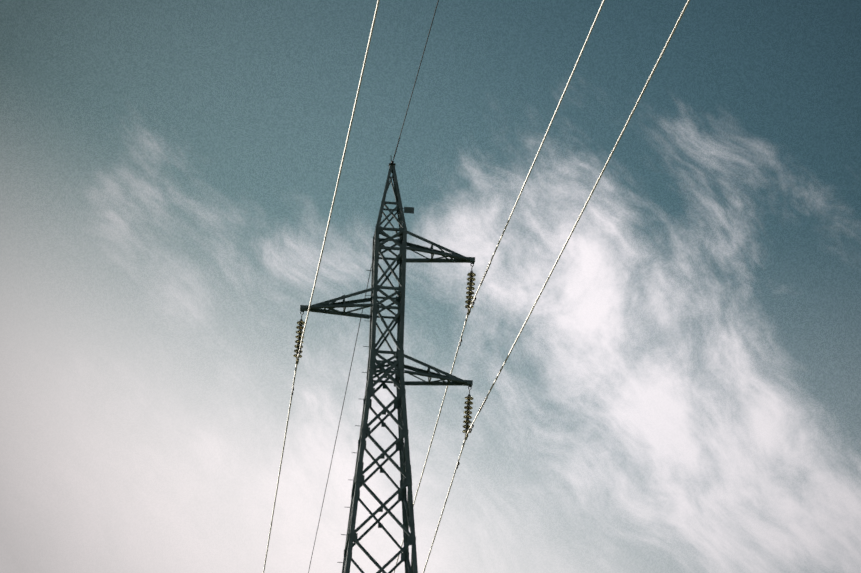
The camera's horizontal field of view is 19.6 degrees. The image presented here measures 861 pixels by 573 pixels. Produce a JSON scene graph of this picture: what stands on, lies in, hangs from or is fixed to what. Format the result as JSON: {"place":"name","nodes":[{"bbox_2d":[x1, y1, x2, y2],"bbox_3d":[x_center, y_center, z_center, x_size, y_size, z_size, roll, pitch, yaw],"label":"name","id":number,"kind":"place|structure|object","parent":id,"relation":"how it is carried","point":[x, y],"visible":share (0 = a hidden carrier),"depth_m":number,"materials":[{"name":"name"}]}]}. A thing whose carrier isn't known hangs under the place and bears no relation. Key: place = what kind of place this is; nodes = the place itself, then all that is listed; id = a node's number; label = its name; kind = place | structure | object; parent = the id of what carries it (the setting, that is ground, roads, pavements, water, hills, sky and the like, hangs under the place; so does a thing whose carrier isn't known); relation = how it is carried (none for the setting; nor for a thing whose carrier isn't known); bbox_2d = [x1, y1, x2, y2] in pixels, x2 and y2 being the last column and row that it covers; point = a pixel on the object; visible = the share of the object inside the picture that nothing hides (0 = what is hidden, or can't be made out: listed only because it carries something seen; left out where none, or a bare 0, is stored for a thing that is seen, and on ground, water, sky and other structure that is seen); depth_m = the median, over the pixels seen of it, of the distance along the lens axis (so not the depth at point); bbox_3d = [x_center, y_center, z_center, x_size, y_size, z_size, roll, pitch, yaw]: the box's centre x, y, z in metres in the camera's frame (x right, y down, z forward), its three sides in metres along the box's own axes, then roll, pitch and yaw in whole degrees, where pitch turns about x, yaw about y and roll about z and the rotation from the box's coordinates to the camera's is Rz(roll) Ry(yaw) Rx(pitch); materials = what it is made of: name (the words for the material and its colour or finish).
{"place":"outdoors","nodes":[
{"label":"outdoors","id":0,"kind":"place"},
{"bbox_2d":[0,0,860,572],"label":"sky","id":1,"kind":"structure","parent":0,"point":[680,392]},
{"label":"ground","id":2,"kind":"structure","parent":0,"visible":0},
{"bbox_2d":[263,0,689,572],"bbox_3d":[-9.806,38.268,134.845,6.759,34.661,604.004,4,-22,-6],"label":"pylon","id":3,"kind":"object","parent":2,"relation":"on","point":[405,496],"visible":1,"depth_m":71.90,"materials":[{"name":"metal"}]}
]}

